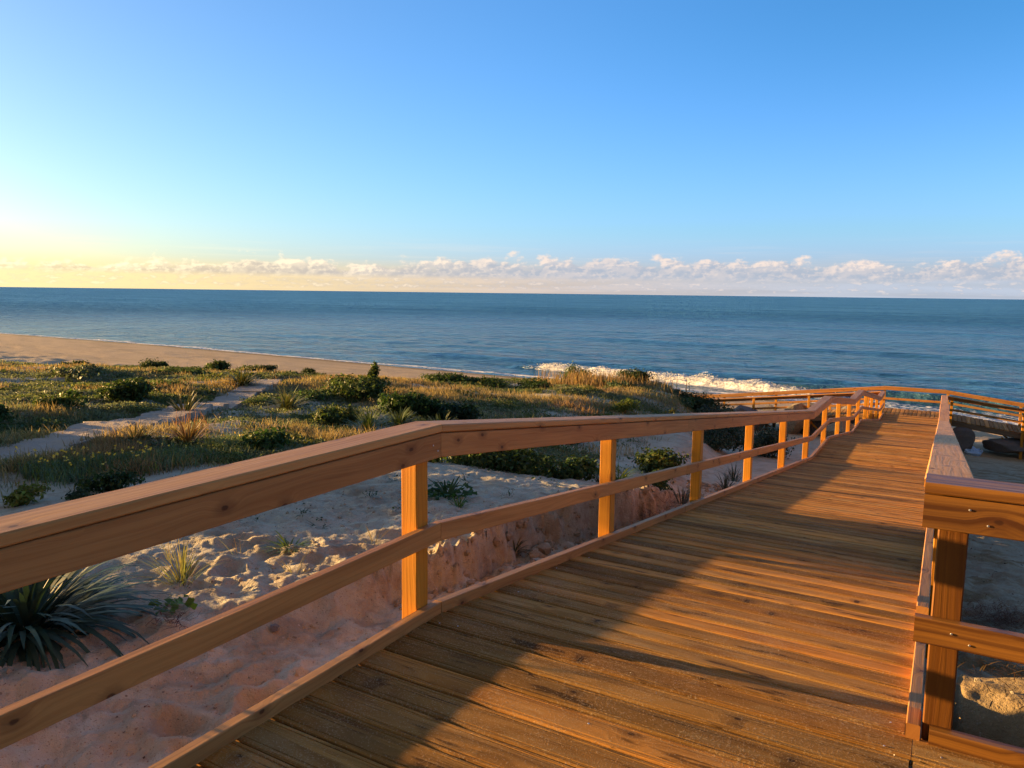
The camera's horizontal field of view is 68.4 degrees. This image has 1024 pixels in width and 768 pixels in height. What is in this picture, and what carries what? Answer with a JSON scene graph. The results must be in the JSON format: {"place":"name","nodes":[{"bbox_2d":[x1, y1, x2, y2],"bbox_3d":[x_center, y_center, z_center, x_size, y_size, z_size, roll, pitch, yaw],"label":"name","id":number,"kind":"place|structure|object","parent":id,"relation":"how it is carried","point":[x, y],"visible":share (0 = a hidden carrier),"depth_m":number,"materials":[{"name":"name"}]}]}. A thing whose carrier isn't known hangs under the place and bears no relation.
{"place":"outdoors","nodes":[
{"label":"outdoors","id":0,"kind":"place"},
{"bbox_2d":[0,379,281,467],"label":"path","id":1,"kind":"structure","parent":0,"point":[55,441],"depth_m":13.31,"materials":[{"name":"beige sand"}]},
{"bbox_2d":[0,333,1023,767],"bbox_3d":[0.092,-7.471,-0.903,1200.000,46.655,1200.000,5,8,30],"label":"sand","id":2,"kind":"structure","parent":0,"point":[94,737],"depth_m":5.71,"materials":[{"name":"beige sand"}]},
{"bbox_2d":[0,401,17,422],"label":"leafy bush","id":3,"kind":"object","parent":2,"relation":"on","point":[4,410],"visible":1,"depth_m":12.60,"materials":[{"name":"green plant"}]},
{"bbox_2d":[0,394,48,403],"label":"scrub","id":4,"kind":"object","parent":2,"relation":"on","point":[14,399],"visible":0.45,"depth_m":16.52,"materials":[{"name":"green plant"}]},
{"bbox_2d":[3,480,53,507],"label":"leafy plant","id":5,"kind":"object","parent":2,"relation":"on","point":[23,494],"visible":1,"depth_m":7.16,"materials":[{"name":"green plant"}]},
{"bbox_2d":[0,417,71,431],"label":"scrub","id":6,"kind":"object","parent":2,"relation":"on","point":[43,422],"visible":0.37,"depth_m":12.39,"materials":[{"name":"green plant"}]},
{"bbox_2d":[39,403,69,411],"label":"scrub","id":7,"kind":"object","parent":2,"relation":"on","point":[58,406],"visible":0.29,"depth_m":14.19,"materials":[{"name":"green plant"}]},
{"bbox_2d":[30,392,88,408],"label":"leafy bush","id":8,"kind":"object","parent":2,"relation":"on","point":[67,400],"visible":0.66,"depth_m":14.52,"materials":[{"name":"green plant"}]},
{"bbox_2d":[27,402,93,410],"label":"scrub","id":9,"kind":"object","parent":2,"relation":"on","point":[74,405],"visible":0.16,"depth_m":14.49,"materials":[{"name":"green plant"}]},
{"bbox_2d":[25,387,98,397],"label":"scrub","id":10,"kind":"object","parent":2,"relation":"on","point":[55,392],"visible":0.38,"depth_m":17.87,"materials":[{"name":"green plant"}]},
{"bbox_2d":[59,389,81,401],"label":"leafy plant","id":11,"kind":"object","parent":2,"relation":"on","point":[69,391],"visible":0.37,"depth_m":16.72,"materials":[{"name":"green plant"}]},
{"bbox_2d":[58,360,89,364],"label":"dark bush","id":12,"kind":"object","parent":2,"relation":"on","point":[75,362],"visible":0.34,"depth_m":37.30,"materials":[{"name":"green plant"}]},
{"bbox_2d":[44,363,108,379],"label":"scrub","id":13,"kind":"object","parent":2,"relation":"on","point":[81,370],"visible":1,"depth_m":26.57,"materials":[{"name":"green plant"}]},
{"bbox_2d":[61,486,99,499],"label":"leafy plant","id":14,"kind":"object","parent":2,"relation":"on","point":[80,493],"visible":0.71,"depth_m":7.48,"materials":[{"name":"green plant"}]},
{"bbox_2d":[63,382,105,389],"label":"scrub","id":15,"kind":"object","parent":2,"relation":"on","point":[91,384],"visible":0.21,"depth_m":21.20,"materials":[{"name":"green plant"}]},
{"bbox_2d":[0,555,182,670],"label":"strap leaved plant","id":16,"kind":"object","parent":2,"relation":"on","point":[58,601],"visible":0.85,"depth_m":4.17,"materials":[{"name":"green plant"}]},
{"bbox_2d":[74,466,145,492],"bbox_3d":[-4.276,1.037,7.975,0.526,0.297,0.621,4,8,28],"label":"leafy bush","id":17,"kind":"object","parent":2,"relation":"on","point":[111,481],"visible":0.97,"depth_m":7.91,"materials":[{"name":"green plant"}]},
{"bbox_2d":[94,377,159,401],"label":"dark bush","id":18,"kind":"object","parent":2,"relation":"on","point":[133,388],"visible":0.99,"depth_m":16.84,"materials":[{"name":"green plant"}]},
{"bbox_2d":[101,448,155,466],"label":"scrub","id":19,"kind":"object","parent":2,"relation":"on","point":[124,452],"visible":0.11,"depth_m":9.48,"materials":[{"name":"green plant"}]},
{"bbox_2d":[97,437,170,449],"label":"scrub","id":20,"kind":"object","parent":2,"relation":"on","point":[152,443],"visible":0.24,"depth_m":10.39,"materials":[{"name":"green plant"}]},
{"bbox_2d":[109,421,161,442],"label":"strap leaved plant","id":21,"kind":"object","parent":2,"relation":"on","point":[137,434],"visible":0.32,"depth_m":10.76,"materials":[{"name":"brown plant"}]},
{"bbox_2d":[114,433,181,445],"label":"scrub","id":22,"kind":"object","parent":2,"relation":"on","point":[173,439],"visible":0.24,"depth_m":10.84,"materials":[{"name":"green plant"}]},
{"bbox_2d":[0,431,297,488],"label":"silver carpet","id":23,"kind":"object","parent":2,"relation":"on","point":[58,471],"visible":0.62,"depth_m":8.94,"materials":[{"name":"green plant"}]},
{"bbox_2d":[15,428,258,464],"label":"yellow flowers","id":24,"kind":"object","parent":23,"relation":"on","point":[57,453],"visible":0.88,"depth_m":9.09,"materials":[{"name":"yellow plant"}]},
{"bbox_2d":[136,357,168,368],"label":"dark bush","id":25,"kind":"object","parent":2,"relation":"on","point":[150,363],"visible":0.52,"depth_m":39.37,"materials":[{"name":"green plant"}]},
{"bbox_2d":[131,604,200,629],"bbox_3d":[-1.978,1.352,4.323,0.503,0.047,0.318,5,8,30],"label":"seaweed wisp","id":26,"kind":"object","parent":2,"relation":"on","point":[178,616],"visible":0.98,"depth_m":4.34,"materials":[{"name":"brown plant"}]},
{"bbox_2d":[151,379,190,388],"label":"scrub","id":27,"kind":"object","parent":2,"relation":"on","point":[168,382],"visible":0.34,"depth_m":21.00,"materials":[{"name":"green plant"}]},
{"bbox_2d":[146,594,197,614],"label":"leafy seedling","id":28,"kind":"object","parent":2,"relation":"on","point":[188,603],"visible":0.88,"depth_m":4.62,"materials":[{"name":"green plant"}]},
{"bbox_2d":[126,539,227,587],"bbox_3d":[-2.227,1.209,5.098,0.634,0.385,0.687,5,8,30],"label":"grass tuft","id":29,"kind":"object","parent":2,"relation":"on","point":[183,569],"visible":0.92,"depth_m":5.12,"materials":[{"name":"green plant"}]},
{"bbox_2d":[144,367,211,375],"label":"scrub","id":30,"kind":"object","parent":2,"relation":"on","point":[170,370],"visible":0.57,"depth_m":29.57,"materials":[{"name":"green plant"}]},
{"bbox_2d":[156,391,208,412],"bbox_3d":[-6.707,0.438,15.479,1.109,0.628,1.234,7,9,40],"label":"spiky rosette","id":31,"kind":"object","parent":2,"relation":"on","point":[187,405],"visible":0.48,"depth_m":15.46,"materials":[{"name":"green plant"}]},
{"bbox_2d":[152,415,221,444],"bbox_3d":[-4.772,0.696,11.001,1.038,0.495,0.907,0,7,-5],"label":"strap leaved plant","id":32,"kind":"object","parent":2,"relation":"on","point":[188,436],"visible":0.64,"depth_m":10.92,"materials":[{"name":"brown plant"}]},
{"bbox_2d":[165,404,217,428],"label":"dry grass clump","id":33,"kind":"object","parent":2,"relation":"on","point":[194,418],"visible":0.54,"depth_m":12.68,"materials":[{"name":"beige plant"}]},
{"bbox_2d":[165,386,220,397],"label":"scrub","id":34,"kind":"object","parent":2,"relation":"on","point":[205,391],"visible":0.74,"depth_m":19.50,"materials":[{"name":"green plant"}]},
{"bbox_2d":[204,359,231,369],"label":"dark bush","id":35,"kind":"object","parent":2,"relation":"on","point":[219,365],"visible":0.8,"depth_m":38.09,"materials":[{"name":"green plant"}]},
{"bbox_2d":[191,369,265,379],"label":"scrub","id":36,"kind":"object","parent":2,"relation":"on","point":[223,375],"visible":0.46,"depth_m":25.00,"materials":[{"name":"green plant"}]},
{"bbox_2d":[217,366,266,388],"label":"strap leaved plant","id":37,"kind":"object","parent":2,"relation":"on","point":[245,380],"visible":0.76,"depth_m":21.79,"materials":[{"name":"green plant"}]},
{"bbox_2d":[234,426,291,450],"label":"leafy bush","id":38,"kind":"object","parent":2,"relation":"on","point":[268,439],"visible":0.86,"depth_m":10.63,"materials":[{"name":"green plant"}]},
{"bbox_2d":[247,365,278,370],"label":"dark bush","id":39,"kind":"object","parent":2,"relation":"on","point":[270,367],"visible":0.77,"depth_m":36.51,"materials":[{"name":"green plant"}]},
{"bbox_2d":[241,396,311,404],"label":"scrub","id":40,"kind":"object","parent":2,"relation":"on","point":[260,399],"visible":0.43,"depth_m":18.51,"materials":[{"name":"green plant"}]},
{"bbox_2d":[258,530,311,556],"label":"plant","id":41,"kind":"object","parent":2,"relation":"on","point":[283,544],"visible":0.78,"depth_m":5.95,"materials":[{"name":"green plant"}]},
{"bbox_2d":[266,385,311,411],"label":"strap leaved plant","id":42,"kind":"object","parent":2,"relation":"on","point":[288,403],"visible":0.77,"depth_m":17.68,"materials":[{"name":"green plant"}]},
{"bbox_2d":[271,544,320,577],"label":"grass sprig","id":43,"kind":"object","parent":2,"relation":"on","point":[289,565],"depth_m":5.39,"materials":[{"name":"green plant"}]},
{"bbox_2d":[271,370,326,374],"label":"scrub","id":44,"kind":"object","parent":2,"relation":"on","point":[294,372],"visible":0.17,"depth_m":29.26,"materials":[{"name":"green plant"}]},
{"bbox_2d":[284,431,324,450],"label":"scrub","id":45,"kind":"object","parent":2,"relation":"on","point":[298,436],"visible":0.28,"depth_m":11.40,"materials":[{"name":"green plant"}]},
{"bbox_2d":[287,389,335,401],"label":"scrub","id":46,"kind":"object","parent":2,"relation":"on","point":[313,394],"visible":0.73,"depth_m":19.80,"materials":[{"name":"green plant"}]},
{"bbox_2d":[0,464,637,766],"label":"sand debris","id":47,"kind":"object","parent":2,"relation":"on","point":[244,586],"visible":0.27,"depth_m":5.53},
{"bbox_2d":[312,403,360,425],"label":"leafy bush","id":48,"kind":"object","parent":2,"relation":"on","point":[336,414],"visible":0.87,"depth_m":14.93,"materials":[{"name":"green plant"}]},
{"bbox_2d":[0,362,693,478],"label":"ground cover","id":49,"kind":"object","parent":2,"relation":"on","point":[13,389],"visible":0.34,"depth_m":17.92,"materials":[{"name":"green plant"}]},
{"bbox_2d":[0,359,705,499],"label":"dune grass","id":50,"kind":"structure","parent":2,"relation":"on","point":[99,442],"depth_m":17.47,"materials":[{"name":"green plant"}]},
{"bbox_2d":[341,397,368,402],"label":"scrub","id":51,"kind":"object","parent":2,"relation":"on","point":[353,400],"visible":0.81,"depth_m":20.06,"materials":[{"name":"green plant"}]},
{"bbox_2d":[316,361,397,400],"bbox_3d":[-4.334,-0.115,20.963,2.358,0.964,2.039,4,8,27],"label":"leafy bush","id":52,"kind":"object","parent":2,"relation":"on","point":[373,384],"visible":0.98,"depth_m":20.56,"materials":[{"name":"green plant"}]},
{"bbox_2d":[340,407,397,431],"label":"leafy plant","id":53,"kind":"object","parent":2,"relation":"on","point":[369,418],"visible":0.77,"depth_m":14.40,"materials":[{"name":"green plant"}]},
{"bbox_2d":[379,406,421,424],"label":"strap leaved plant","id":54,"kind":"object","parent":2,"relation":"on","point":[401,419],"visible":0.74,"depth_m":15.69,"materials":[{"name":"green plant"}]},
{"bbox_2d":[377,388,441,416],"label":"leafy bush","id":55,"kind":"object","parent":2,"relation":"on","point":[415,402],"visible":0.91,"depth_m":16.89,"materials":[{"name":"green plant"}]},
{"bbox_2d":[419,372,475,382],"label":"leafy bush","id":56,"kind":"object","parent":2,"relation":"on","point":[447,376],"visible":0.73,"depth_m":29.78,"materials":[{"name":"green plant"}]},
{"bbox_2d":[428,474,476,502],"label":"leafy plant","id":57,"kind":"object","parent":2,"relation":"on","point":[443,489],"visible":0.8,"depth_m":8.08,"materials":[{"name":"green plant"}]},
{"bbox_2d":[429,380,475,385],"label":"scrub","id":58,"kind":"object","parent":2,"relation":"on","point":[454,383],"visible":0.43,"depth_m":28.48,"materials":[{"name":"green plant"}]},
{"bbox_2d":[434,388,477,394],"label":"scrub","id":59,"kind":"object","parent":2,"relation":"on","point":[458,390],"visible":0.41,"depth_m":23.01,"materials":[{"name":"green plant"}]},
{"bbox_2d":[431,400,484,419],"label":"dark bush","id":60,"kind":"object","parent":2,"relation":"on","point":[463,412],"visible":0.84,"depth_m":16.55,"materials":[{"name":"green plant"}]},
{"bbox_2d":[447,495,477,507],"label":"leafy seedling","id":61,"kind":"object","parent":2,"relation":"on","point":[460,503],"visible":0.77,"depth_m":7.62,"materials":[{"name":"green plant"}]},
{"bbox_2d":[466,375,510,387],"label":"leafy bush","id":62,"kind":"object","parent":2,"relation":"on","point":[491,382],"visible":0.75,"depth_m":29.19,"materials":[{"name":"green plant"}]},
{"bbox_2d":[467,393,521,400],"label":"scrub","id":63,"kind":"object","parent":2,"relation":"on","point":[478,395],"visible":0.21,"depth_m":22.36,"materials":[{"name":"green plant"}]},
{"bbox_2d":[439,448,563,477],"bbox_3d":[-0.228,1.036,10.860,2.033,0.477,1.438,5,8,30],"label":"leafy bush","id":64,"kind":"object","parent":2,"relation":"on","point":[513,461],"visible":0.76,"depth_m":10.56,"materials":[{"name":"green plant"}]},
{"bbox_2d":[513,537,539,553],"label":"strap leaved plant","id":65,"kind":"object","parent":2,"relation":"on","point":[520,543],"visible":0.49,"depth_m":7.15,"materials":[{"name":"green plant"}]},
{"bbox_2d":[514,377,554,388],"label":"leafy bush","id":66,"kind":"object","parent":2,"relation":"on","point":[531,383],"visible":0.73,"depth_m":28.68,"materials":[{"name":"green plant"}]},
{"bbox_2d":[521,454,599,480],"bbox_3d":[0.662,1.271,11.266,1.389,0.422,1.030,5,8,30],"label":"leafy bush","id":67,"kind":"object","parent":2,"relation":"on","point":[579,468],"visible":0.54,"depth_m":11.09,"materials":[{"name":"green plant"}]},
{"bbox_2d":[558,361,596,380],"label":"leafy bush","id":68,"kind":"object","parent":2,"relation":"on","point":[571,366],"visible":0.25,"depth_m":34.45,"materials":[{"name":"green plant"}]},
{"bbox_2d":[148,413,1023,767],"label":"boardwalk","id":69,"kind":"structure","parent":2,"relation":"on","point":[678,641],"depth_m":3.60,"materials":[{"name":"brown wood"}]},
{"bbox_2d":[0,390,884,749],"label":"handrail","id":70,"kind":"object","parent":69,"relation":"attached to","point":[44,542],"visible":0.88,"depth_m":3.13,"materials":[{"name":"brown wood"}]},
{"bbox_2d":[916,395,973,657],"bbox_3d":[10.142,1.710,17.823,0.180,6.015,33.817,5,8,30],"label":"handrail","id":71,"kind":"object","parent":69,"relation":"attached to","point":[947,457],"visible":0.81,"depth_m":4.24,"materials":[{"name":"brown wood"}]},
{"bbox_2d":[913,473,1023,740],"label":"handrail","id":72,"kind":"object","parent":69,"relation":"attached to","point":[957,511],"visible":0.99,"depth_m":2.81,"materials":[{"name":"brown wood"}]},
{"bbox_2d":[574,385,602,393],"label":"scrub","id":73,"kind":"object","parent":2,"relation":"on","point":[590,387],"visible":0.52,"depth_m":26.20,"materials":[{"name":"green plant"}]},
{"bbox_2d":[515,367,686,396],"bbox_3d":[3.797,-0.195,31.895,7.762,0.755,4.608,5,8,30],"label":"dry grass clump","id":74,"kind":"object","parent":2,"relation":"on","point":[583,379],"visible":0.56,"depth_m":31.71,"materials":[{"name":"beige plant"}]},
{"bbox_2d":[602,379,630,387],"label":"scrub","id":75,"kind":"object","parent":2,"relation":"on","point":[613,383],"visible":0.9,"depth_m":30.33,"materials":[{"name":"green plant"}]},
{"bbox_2d":[594,463,641,479],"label":"plant","id":76,"kind":"object","parent":2,"relation":"on","point":[621,477],"visible":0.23,"depth_m":12.31,"materials":[{"name":"green plant"}]},
{"bbox_2d":[609,398,643,412],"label":"leafy plant","id":77,"kind":"object","parent":2,"relation":"on","point":[626,405],"visible":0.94,"depth_m":22.71,"materials":[{"name":"green plant"}]},
{"bbox_2d":[614,366,656,382],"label":"dark bush","id":78,"kind":"object","parent":2,"relation":"on","point":[629,372],"visible":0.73,"depth_m":32.27,"materials":[{"name":"green plant"}]},
{"bbox_2d":[623,468,674,493],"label":"leafy bush","id":79,"kind":"object","parent":2,"relation":"on","point":[661,485],"visible":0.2,"depth_m":11.31,"materials":[{"name":"green plant"}]},
{"bbox_2d":[637,503,678,519],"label":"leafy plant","id":80,"kind":"object","parent":2,"relation":"on","point":[650,513],"visible":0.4,"depth_m":8.94,"materials":[{"name":"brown plant"}]},
{"bbox_2d":[627,447,690,475],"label":"leafy bush","id":81,"kind":"object","parent":2,"relation":"on","point":[654,459],"visible":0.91,"depth_m":13.54,"materials":[{"name":"green plant"}]},
{"bbox_2d":[676,396,695,407],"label":"scrub","id":82,"kind":"object","parent":2,"relation":"on","point":[688,402],"visible":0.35,"depth_m":28.02,"materials":[{"name":"green plant"}]},
{"bbox_2d":[671,486,702,504],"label":"grass tuft","id":83,"kind":"object","parent":2,"relation":"on","point":[685,501],"visible":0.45,"depth_m":11.09,"materials":[{"name":"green plant"}]},
{"bbox_2d":[676,390,728,410],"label":"dark bush","id":84,"kind":"object","parent":2,"relation":"on","point":[701,399],"visible":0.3,"depth_m":29.36,"materials":[{"name":"green plant"}]},
{"bbox_2d":[711,471,739,489],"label":"grass tuft","id":85,"kind":"object","parent":2,"relation":"on","point":[725,485],"visible":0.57,"depth_m":13.06,"materials":[{"name":"green plant"}]},
{"bbox_2d":[695,404,759,437],"bbox_3d":[7.686,1.315,27.544,3.149,1.198,3.035,5,8,30],"label":"grey green bush","id":86,"kind":"object","parent":2,"relation":"on","point":[711,410],"visible":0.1,"depth_m":27.62,"materials":[{"name":"green plant"}]},
{"bbox_2d":[703,427,754,451],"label":"grey green bush","id":87,"kind":"object","parent":2,"relation":"on","point":[720,438],"visible":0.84,"depth_m":22.28,"materials":[{"name":"green plant"}]},
{"bbox_2d":[717,463,742,481],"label":"grass tuft","id":88,"kind":"object","parent":2,"relation":"on","point":[733,477],"visible":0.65,"depth_m":15.26,"materials":[{"name":"green plant"}]},
{"bbox_2d":[733,405,764,429],"bbox_3d":[11.346,1.650,35.948,1.677,1.237,1.300,-2,7,-19],"label":"boulder","id":89,"kind":"object","parent":2,"relation":"on","point":[741,408],"visible":0.27,"depth_m":35.90,"materials":[{"name":"grey stone"}]},
{"bbox_2d":[743,423,795,458],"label":"grey green bush","id":90,"kind":"object","parent":2,"relation":"on","point":[763,438],"visible":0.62,"depth_m":22.86,"materials":[{"name":"green plant"}]},
{"bbox_2d":[779,403,806,433],"bbox_3d":[13.283,1.764,35.587,1.543,1.764,1.106,0,7,-2],"label":"boulder","id":91,"kind":"object","parent":2,"relation":"on","point":[797,425],"visible":0.45,"depth_m":35.28,"materials":[{"name":"stone"}]},
{"bbox_2d":[799,412,831,435],"bbox_3d":[14.504,1.946,36.074,1.327,1.552,1.322,-2,7,-21],"label":"boulder","id":92,"kind":"object","parent":2,"relation":"on","point":[817,424],"visible":0.08,"depth_m":35.56,"materials":[{"name":"stone"}]},
{"bbox_2d":[815,421,853,437],"bbox_3d":[14.536,2.136,33.872,1.021,1.220,1.780,-5,9,-38],"label":"boulder","id":93,"kind":"object","parent":2,"relation":"on","point":[830,430],"visible":0.3,"depth_m":33.51,"materials":[{"name":"stone"}]},
{"bbox_2d":[764,408,1023,457],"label":"boardwalk","id":94,"kind":"structure","parent":2,"relation":"on","point":[1005,430],"depth_m":33.11,"materials":[{"name":"brown wood"}]},
{"bbox_2d":[714,391,880,418],"bbox_3d":[11.867,1.294,36.400,10.577,2.710,0.179,5,8,30],"label":"handrail","id":95,"kind":"object","parent":94,"relation":"attached to","point":[808,396],"visible":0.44,"depth_m":35.52,"materials":[{"name":"brown wood"}]},
{"bbox_2d":[694,386,1023,425],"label":"handrail","id":96,"kind":"object","parent":94,"relation":"attached to","point":[956,393],"visible":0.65,"depth_m":35.50,"materials":[{"name":"brown wood"}]},
{"bbox_2d":[948,396,1023,459],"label":"handrail","id":97,"kind":"object","parent":94,"relation":"attached to","point":[986,404],"visible":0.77,"depth_m":31.60,"materials":[{"name":"brown wood"}]},
{"bbox_2d":[953,427,974,449],"bbox_3d":[19.152,2.312,32.269,1.060,0.956,1.285,-2,7,-23],"label":"boulder","id":98,"kind":"object","parent":2,"relation":"on","point":[965,437],"visible":0.58,"depth_m":31.91,"materials":[{"name":"grey stone"}]},
{"bbox_2d":[964,446,982,455],"bbox_3d":[19.156,2.856,31.239,0.667,0.473,0.543,5,8,30],"label":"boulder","id":99,"kind":"object","parent":2,"relation":"on","point":[973,451],"visible":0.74,"depth_m":31.15,"materials":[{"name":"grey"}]},
{"bbox_2d":[956,656,1023,729],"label":"dead weed","id":100,"kind":"object","parent":2,"relation":"on","point":[1005,690],"visible":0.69,"depth_m":3.30,"materials":[{"name":"brown plant"}]},
{"bbox_2d":[962,591,1023,631],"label":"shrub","id":101,"kind":"object","parent":2,"relation":"on","point":[1001,616],"visible":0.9,"depth_m":5.98,"materials":[{"name":"brown plant"}]},
{"bbox_2d":[982,438,1023,452],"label":"boulder","id":102,"kind":"object","parent":2,"relation":"on","point":[1006,445],"visible":0.92,"depth_m":31.46,"materials":[{"name":"grey stone"}]},
{"bbox_2d":[0,287,1023,425],"bbox_3d":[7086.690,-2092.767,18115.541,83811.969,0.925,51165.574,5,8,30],"label":"sea","id":103,"kind":"structure","parent":0,"point":[973,346],"depth_m":158.48,"materials":[{"name":"liquid"}]},
{"bbox_2d":[536,362,810,390],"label":"surf spray","id":104,"kind":"object","parent":103,"relation":"on","point":[778,386],"visible":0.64,"depth_m":69.45,"materials":[{"name":"white liquid"}]},
{"bbox_2d":[0,0,1023,299],"label":"sky","id":105,"kind":"structure","parent":0,"point":[781,148],"materials":[{"name":"blue"}]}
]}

